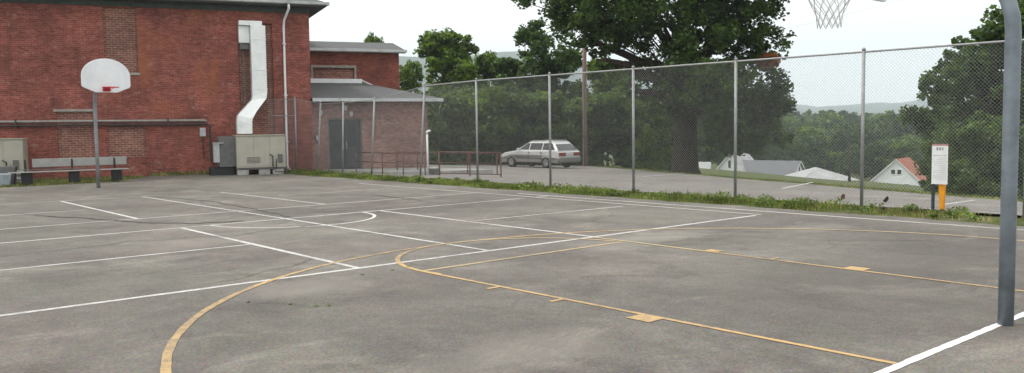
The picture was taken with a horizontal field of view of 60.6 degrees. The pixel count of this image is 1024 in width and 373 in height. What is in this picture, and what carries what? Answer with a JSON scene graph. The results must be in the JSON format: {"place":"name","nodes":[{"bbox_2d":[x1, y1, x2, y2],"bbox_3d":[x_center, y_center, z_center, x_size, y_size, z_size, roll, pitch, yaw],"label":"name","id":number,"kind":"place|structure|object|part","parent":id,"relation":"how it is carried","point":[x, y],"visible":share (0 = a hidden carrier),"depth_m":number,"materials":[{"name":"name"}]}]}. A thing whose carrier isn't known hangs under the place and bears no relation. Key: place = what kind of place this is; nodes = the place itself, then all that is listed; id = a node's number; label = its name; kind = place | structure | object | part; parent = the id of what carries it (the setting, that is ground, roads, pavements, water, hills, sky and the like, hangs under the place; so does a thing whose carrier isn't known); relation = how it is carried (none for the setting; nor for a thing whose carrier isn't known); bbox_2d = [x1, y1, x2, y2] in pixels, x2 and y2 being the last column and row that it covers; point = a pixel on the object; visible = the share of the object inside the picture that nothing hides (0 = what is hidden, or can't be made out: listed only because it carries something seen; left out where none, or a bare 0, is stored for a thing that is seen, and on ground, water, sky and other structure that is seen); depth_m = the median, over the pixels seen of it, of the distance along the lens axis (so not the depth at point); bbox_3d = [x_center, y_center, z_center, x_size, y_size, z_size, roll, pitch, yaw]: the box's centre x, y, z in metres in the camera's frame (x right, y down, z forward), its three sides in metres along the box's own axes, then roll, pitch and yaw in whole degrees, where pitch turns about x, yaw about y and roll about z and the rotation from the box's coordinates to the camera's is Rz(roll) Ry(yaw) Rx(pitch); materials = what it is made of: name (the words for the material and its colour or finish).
{"place":"outdoors","nodes":[
{"label":"outdoors","id":0,"kind":"place"},
{"bbox_2d":[323,167,492,173],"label":"concrete path","id":1,"kind":"structure","parent":0,"point":[406,170],"depth_m":35.99,"materials":[{"name":"grey concrete"}]},
{"bbox_2d":[123,151,1023,225],"bbox_3d":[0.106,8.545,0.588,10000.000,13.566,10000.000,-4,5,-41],"label":"ground","id":2,"kind":"structure","parent":0,"point":[985,216],"depth_m":72.34,"materials":[{"name":"green plant"}]},
{"bbox_2d":[0,166,16,185],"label":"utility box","id":3,"kind":"object","parent":2,"relation":"on","point":[6,178],"visible":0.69,"depth_m":29.01,"materials":[{"name":"plastic"}]},
{"bbox_2d":[0,138,28,181],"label":"air conditioner","id":4,"kind":"object","parent":2,"relation":"on","point":[13,151],"visible":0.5,"depth_m":30.77,"materials":[{"name":"metal"}]},
{"bbox_2d":[8,156,128,185],"bbox_3d":[-14.935,-0.530,29.672,3.710,0.860,0.490,-4,5,-38],"label":"player bench","id":5,"kind":"object","parent":2,"relation":"on","point":[74,176],"visible":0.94,"depth_m":29.72,"materials":[{"name":"metal"}]},
{"bbox_2d":[0,175,144,187],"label":"grass patch","id":6,"kind":"object","parent":2,"relation":"on","point":[52,181],"visible":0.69,"depth_m":30.50,"materials":[{"name":"green plant"}]},
{"bbox_2d":[0,0,329,178],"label":"brick building","id":7,"kind":"structure","parent":2,"relation":"on","point":[180,59],"depth_m":33.97,"materials":[{"name":"brick"}]},
{"bbox_2d":[53,109,93,157],"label":"bricked window","id":8,"kind":"structure","parent":7,"relation":"in","point":[73,141],"depth_m":33.11,"materials":[{"name":"brick"}]},
{"bbox_2d":[0,118,216,163],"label":"wall pipe","id":9,"kind":"object","parent":7,"relation":"attached to","point":[167,120],"depth_m":33.31,"materials":[{"name":"grey metal"}]},
{"bbox_2d":[102,7,139,74],"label":"bricked window","id":10,"kind":"structure","parent":7,"relation":"in","point":[119,24],"depth_m":33.57,"materials":[{"name":"brick"}]},
{"bbox_2d":[108,126,146,157],"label":"bricked window","id":11,"kind":"structure","parent":7,"relation":"in","point":[128,141],"depth_m":33.83,"materials":[{"name":"brick"}]},
{"bbox_2d":[200,128,205,158],"bbox_3d":[-12.243,-1.706,34.767,0.220,1.240,0.140,-2,4,-23],"label":"electrical box","id":12,"kind":"object","parent":7,"relation":"attached to","point":[202,132],"visible":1,"depth_m":34.69,"materials":[{"name":"grey metal"}]},
{"bbox_2d":[235,20,267,133],"bbox_3d":[-10.415,-4.344,34.895,1.270,4.480,1.258,-2,4,-23],"label":"air duct","id":13,"kind":"object","parent":7,"relation":"attached to","point":[252,33],"visible":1,"depth_m":34.83,"materials":[{"name":"metal"}]},
{"bbox_2d":[237,24,274,134],"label":"bricked window","id":14,"kind":"structure","parent":7,"relation":"in","point":[261,124],"depth_m":35.71,"materials":[{"name":"brick"}]},
{"bbox_2d":[310,41,406,138],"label":"brick wing","id":15,"kind":"structure","parent":2,"relation":"on","point":[376,64],"depth_m":42.14,"materials":[{"name":"red brick"}]},
{"bbox_2d":[311,65,355,78],"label":"bricked window","id":16,"kind":"structure","parent":15,"relation":"in","point":[319,71],"depth_m":41.70,"materials":[{"name":"brick"}]},
{"bbox_2d":[311,78,443,169],"bbox_3d":[-6.599,-2.798,39.719,5.688,4.400,5.275,-2,4,-23],"label":"entrance porch","id":17,"kind":"object","parent":2,"relation":"on","point":[335,91],"visible":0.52,"depth_m":37.85,"materials":[{"name":"brick"}]},
{"bbox_2d":[328,118,361,168],"bbox_3d":[-7.122,-1.819,37.404,1.434,2.177,0.135,-2,4,-23],"label":"double door","id":18,"kind":"structure","parent":17,"relation":"in","point":[349,139],"depth_m":37.41,"materials":[{"name":"metal"}]},
{"bbox_2d":[363,31,399,84],"bbox_3d":[-10.071,-6.367,63.511,3.410,9.776,3.555,-4,5,-40],"label":"broadleaf tree","id":19,"kind":"object","parent":2,"relation":"on","point":[370,38],"visible":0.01,"depth_m":63.43,"materials":[{"name":"green plant"}]},
{"bbox_2d":[355,152,425,173],"bbox_3d":[-4.824,-0.857,34.254,4.085,0.964,0.135,3,5,41],"label":"handrail","id":20,"kind":"object","parent":2,"relation":"on","point":[382,162],"visible":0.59,"depth_m":34.00,"materials":[{"name":"red metal"}]},
{"bbox_2d":[399,59,424,92],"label":"broadleaf tree","id":21,"kind":"object","parent":2,"relation":"on","point":[409,77],"visible":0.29,"depth_m":69.12,"materials":[{"name":"green plant"}]},
{"bbox_2d":[426,130,430,174],"bbox_3d":[-3.170,-1.278,33.487,0.201,1.796,0.092,-1,4,-3],"label":"vent pipe","id":22,"kind":"object","parent":2,"relation":"on","point":[427,131],"visible":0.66,"depth_m":33.45,"materials":[{"name":"white metal"}]},
{"bbox_2d":[396,151,497,173],"bbox_3d":[-2.708,-0.903,35.521,4.437,1.049,0.261,1,4,19],"label":"handrail","id":23,"kind":"object","parent":2,"relation":"on","point":[447,162],"visible":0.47,"depth_m":35.37,"materials":[{"name":"red metal"}]},
{"bbox_2d":[412,27,493,96],"bbox_3d":[-3.864,-6.222,61.310,7.942,9.829,7.619,-4,5,-41],"label":"broadleaf tree","id":24,"kind":"object","parent":2,"relation":"on","point":[446,51],"visible":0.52,"depth_m":60.19,"materials":[{"name":"green plant"}]},
{"bbox_2d":[427,89,478,164],"bbox_3d":[-3.928,-3.200,51.881,4.246,5.163,4.475,-1,4,1],"label":"shrub","id":25,"kind":"object","parent":2,"relation":"on","point":[431,108],"visible":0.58,"depth_m":51.18,"materials":[{"name":"green plant"}]},
{"bbox_2d":[427,81,489,159],"bbox_3d":[-2.925,-3.812,57.057,5.953,6.181,5.648,-3,5,-35],"label":"shrub","id":26,"kind":"object","parent":2,"relation":"on","point":[467,87],"visible":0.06,"depth_m":56.19,"materials":[{"name":"green plant"}]},
{"bbox_2d":[439,151,501,176],"bbox_3d":[-1.570,-0.783,32.664,2.490,1.067,0.052,1,4,18],"label":"handrail","id":27,"kind":"object","parent":2,"relation":"on","point":[469,173],"visible":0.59,"depth_m":32.64,"materials":[{"name":"red metal"}]},
{"bbox_2d":[458,82,526,164],"bbox_3d":[-1.255,-3.649,53.879,4.498,5.460,5.336,1,4,25],"label":"bright shrub","id":28,"kind":"object","parent":2,"relation":"on","point":[485,122],"visible":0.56,"depth_m":52.64,"materials":[{"name":"green plant"}]},
{"bbox_2d":[471,49,513,139],"bbox_3d":[-1.790,-5.957,66.043,4.866,8.604,4.668,3,5,42],"label":"broadleaf tree","id":29,"kind":"object","parent":2,"relation":"on","point":[483,61],"visible":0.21,"depth_m":64.77,"materials":[{"name":"green plant"}]},
{"bbox_2d":[0,173,1023,372],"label":"basketball court","id":30,"kind":"object","parent":2,"relation":"on","point":[164,274],"visible":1,"depth_m":9.78,"materials":[{"name":"asphalt"}]},
{"bbox_2d":[81,59,129,187],"bbox_3d":[-12.206,-1.807,26.325,1.390,4.000,1.458,-1,4,2],"label":"basketball hoop","id":31,"kind":"object","parent":30,"relation":"on","point":[106,75],"visible":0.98,"depth_m":26.09,"materials":[{"name":"white plastic"}]},
{"bbox_2d":[149,170,208,175],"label":"weeds","id":32,"kind":"object","parent":30,"relation":"on","point":[175,173],"visible":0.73,"depth_m":34.29,"materials":[{"name":"green plant"}]},
{"bbox_2d":[209,134,287,175],"bbox_3d":[-10.375,-1.242,34.389,2.827,1.560,1.586,-2,4,-23],"label":"air conditioner","id":33,"kind":"object","parent":30,"relation":"on","point":[245,154],"visible":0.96,"depth_m":33.90,"materials":[{"name":"metal"}]},
{"bbox_2d":[808,0,1021,325],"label":"basketball hoop","id":34,"kind":"object","parent":30,"relation":"on","point":[1010,145],"visible":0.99,"depth_m":7.39,"materials":[{"name":"grey metal"}]},
{"bbox_2d":[478,83,561,164],"bbox_3d":[0.582,-3.542,54.920,5.626,5.863,5.929,0,4,3],"label":"shrub","id":35,"kind":"object","parent":2,"relation":"on","point":[527,137],"visible":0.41,"depth_m":53.12,"materials":[{"name":"green plant"}]},
{"bbox_2d":[491,19,563,97],"bbox_3d":[0.536,-6.186,59.460,5.603,10.067,6.273,3,5,40],"label":"loose tree","id":36,"kind":"object","parent":2,"relation":"on","point":[531,35],"visible":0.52,"depth_m":58.45,"materials":[{"name":"green plant"}]},
{"bbox_2d":[526,43,596,139],"bbox_3d":[3.468,-5.792,62.107,5.575,8.766,5.678,0,4,16],"label":"dark tree","id":37,"kind":"object","parent":2,"relation":"on","point":[564,61],"visible":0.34,"depth_m":60.20,"materials":[{"name":"green plant"}]},
{"bbox_2d":[523,90,600,165],"bbox_3d":[2.774,-3.244,53.740,5.097,5.292,4.836,1,4,19],"label":"shrub","id":38,"kind":"object","parent":2,"relation":"on","point":[534,109],"visible":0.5,"depth_m":52.62,"materials":[{"name":"green plant"}]},
{"bbox_2d":[582,33,587,165],"bbox_3d":[4.265,-5.140,51.635,0.347,8.500,1.800,-4,5,-41],"label":"utility pole","id":39,"kind":"object","parent":2,"relation":"on","point":[584,69],"visible":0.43,"depth_m":51.57,"materials":[{"name":"brown wood"}]},
{"bbox_2d":[587,55,628,165],"bbox_3d":[7.436,-5.510,65.467,5.626,8.703,5.397,-3,5,-35],"label":"broadleaf tree","id":40,"kind":"object","parent":2,"relation":"on","point":[593,65],"visible":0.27,"depth_m":64.69,"materials":[{"name":"green plant"}]},
{"bbox_2d":[571,88,649,166],"bbox_3d":[5.822,-3.399,55.712,5.709,5.645,5.417,-3,4,-27],"label":"shrub","id":41,"kind":"object","parent":2,"relation":"on","point":[597,124],"visible":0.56,"depth_m":54.87,"materials":[{"name":"green plant"}]},
{"bbox_2d":[610,66,654,130],"bbox_3d":[9.406,-5.012,63.998,4.291,8.138,4.804,3,5,42],"label":"loose tree","id":42,"kind":"object","parent":2,"relation":"on","point":[641,96],"visible":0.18,"depth_m":62.95,"materials":[{"name":"green plant"}]},
{"bbox_2d":[268,39,1023,216],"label":"chain link fence","id":43,"kind":"object","parent":2,"relation":"on","point":[863,52],"visible":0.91,"depth_m":21.47,"materials":[{"name":"metal"}]},
{"bbox_2d":[619,101,672,168],"bbox_3d":[8.812,-2.970,57.030,3.843,5.257,4.050,-5,6,-45],"label":"shrub","id":44,"kind":"object","parent":2,"relation":"on","point":[643,158],"visible":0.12,"depth_m":56.10,"materials":[{"name":"green plant"}]},
{"bbox_2d":[631,126,672,170],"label":"bright shrub","id":45,"kind":"object","parent":2,"relation":"on","point":[647,148],"visible":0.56,"depth_m":49.57,"materials":[{"name":"green plant"}]},
{"bbox_2d":[511,0,796,173],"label":"maple tree","id":46,"kind":"object","parent":2,"relation":"on","point":[594,21],"visible":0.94,"depth_m":41.31,"materials":[{"name":"green plant"}]},
{"bbox_2d":[330,163,1022,215],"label":"parking lot","id":47,"kind":"structure","parent":2,"relation":"on","point":[826,190],"depth_m":27.39,"materials":[{"name":"grey asphalt"}]},
{"bbox_2d":[429,167,440,174],"bbox_3d":[-3.001,-0.593,33.816,0.360,0.300,0.480,2,5,31],"label":"utility box","id":48,"kind":"object","parent":47,"relation":"on","point":[434,169],"visible":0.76,"depth_m":33.64,"materials":[{"name":"metal"}]},
{"bbox_2d":[501,140,580,167],"bbox_3d":[1.479,-1.765,47.292,2.000,1.471,4.620,-4,5,-43],"label":"station wagon","id":49,"kind":"object","parent":47,"relation":"on","point":[532,150],"visible":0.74,"depth_m":46.14,"materials":[{"name":"grey paint"}]},
{"bbox_3d":[0.688,-2.159,47.095,0.155,0.354,0.760,-4,5,-43],"label":"side window","id":50,"kind":"part","parent":49,"relation":"part of","materials":[{"name":"grey glass"}]},
{"bbox_3d":[1.294,-2.122,46.443,0.155,0.354,0.880,-4,5,-43],"label":"side window","id":51,"kind":"part","parent":49,"relation":"part of","materials":[{"name":"grey glass"}]},
{"bbox_3d":[1.946,-2.082,45.741,0.155,0.354,0.900,-4,5,-43],"label":"side window","id":52,"kind":"part","parent":49,"relation":"part of","materials":[{"name":"grey glass"}]},
{"bbox_3d":[2.765,-2.108,45.873,1.380,0.337,0.416,-4,5,-43],"label":"rear window","id":53,"kind":"part","parent":49,"relation":"part of","materials":[{"name":"grey glass"}]},
{"bbox_2d":[660,110,700,169],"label":"shrub","id":54,"kind":"object","parent":2,"relation":"on","point":[669,159],"visible":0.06,"depth_m":58.65,"materials":[{"name":"green plant"}]},
{"bbox_2d":[699,162,711,168],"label":"house","id":55,"kind":"structure","parent":2,"relation":"on","point":[703,164],"depth_m":127.45,"materials":[{"name":"white"}]},
{"bbox_2d":[717,153,753,171],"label":"house","id":56,"kind":"structure","parent":2,"relation":"on","point":[731,163],"depth_m":132.34,"materials":[{"name":"white"}]},
{"bbox_2d":[728,160,731,168],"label":"window","id":57,"kind":"structure","parent":56,"relation":"in","point":[730,163],"depth_m":131.98,"materials":[{"name":"grey glass"}]},
{"bbox_2d":[743,160,804,174],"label":"house","id":58,"kind":"structure","parent":2,"relation":"on","point":[775,164],"depth_m":129.31,"materials":[{"name":"white"}]},
{"bbox_2d":[591,165,1022,201],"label":"grass verge","id":59,"kind":"object","parent":2,"relation":"on","point":[890,189],"depth_m":29.20,"materials":[{"name":"green plant"}]},
{"bbox_2d":[697,108,937,178],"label":"valley wood","id":60,"kind":"object","parent":2,"relation":"on","point":[882,146],"visible":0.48,"depth_m":180.75,"materials":[{"name":"green plant"}]},
{"bbox_2d":[785,167,858,180],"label":"house","id":61,"kind":"structure","parent":2,"relation":"on","point":[810,171],"depth_m":119.71,"materials":[{"name":"white"}]},
{"bbox_2d":[848,143,850,181],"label":"utility pole","id":62,"kind":"object","parent":2,"relation":"on","point":[849,165],"visible":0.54,"depth_m":112.01,"materials":[{"name":"grey wood"}]},
{"bbox_2d":[870,157,926,185],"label":"house","id":63,"kind":"structure","parent":2,"relation":"on","point":[900,164],"depth_m":150.38,"materials":[{"name":"white"}]},
{"bbox_2d":[931,144,947,210],"bbox_3d":[8.069,-0.093,16.553,0.046,1.420,0.305,-4,5,-41],"label":"notice sign","id":64,"kind":"object","parent":2,"relation":"on","point":[939,175],"visible":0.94,"depth_m":16.53,"materials":[{"name":"metal"}]},
{"bbox_2d":[938,184,945,210],"bbox_3d":[8.125,0.260,16.576,0.060,0.710,0.125,-4,5,-41],"label":"marker post","id":65,"kind":"object","parent":2,"relation":"on","point":[942,190],"visible":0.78,"depth_m":16.54,"materials":[{"name":"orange plastic"}]},
{"bbox_2d":[913,127,983,194],"bbox_3d":[15.259,-0.604,30.111,2.386,3.072,2.515,3,5,43],"label":"shrub","id":66,"kind":"object","parent":2,"relation":"on","point":[927,166],"visible":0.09,"depth_m":29.99,"materials":[{"name":"green plant"}]},
{"bbox_2d":[896,49,1003,187],"bbox_3d":[18.210,-2.328,36.113,4.344,6.708,4.266,3,5,43],"label":"dark tree","id":67,"kind":"object","parent":2,"relation":"on","point":[911,112],"visible":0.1,"depth_m":36.08,"materials":[{"name":"green plant"}]},
{"bbox_2d":[918,0,1023,191],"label":"dark tree","id":68,"kind":"object","parent":2,"relation":"on","point":[973,105],"visible":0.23,"depth_m":31.68,"materials":[{"name":"green plant"}]},
{"bbox_2d":[932,110,1023,199],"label":"shrub","id":69,"kind":"object","parent":2,"relation":"on","point":[983,121],"visible":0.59,"depth_m":26.64,"materials":[{"name":"green plant"}]},
{"bbox_2d":[956,0,1023,125],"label":"loose tree","id":70,"kind":"object","parent":2,"relation":"on","point":[964,81],"visible":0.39,"depth_m":30.14,"materials":[{"name":"green plant"}]},
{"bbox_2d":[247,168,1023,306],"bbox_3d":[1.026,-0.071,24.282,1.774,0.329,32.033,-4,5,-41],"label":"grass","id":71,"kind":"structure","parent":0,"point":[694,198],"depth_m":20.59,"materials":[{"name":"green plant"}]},
{"bbox_2d":[309,0,1003,106],"label":"sky","id":72,"kind":"structure","parent":0,"point":[492,24],"materials":[{"name":"white"}]},
{"bbox_2d":[399,51,974,123],"bbox_3d":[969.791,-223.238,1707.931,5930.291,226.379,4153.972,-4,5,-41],"label":"hills","id":73,"kind":"structure","parent":0,"point":[877,106],"depth_m":3073.79,"materials":[{"name":"green plant"}]}
]}

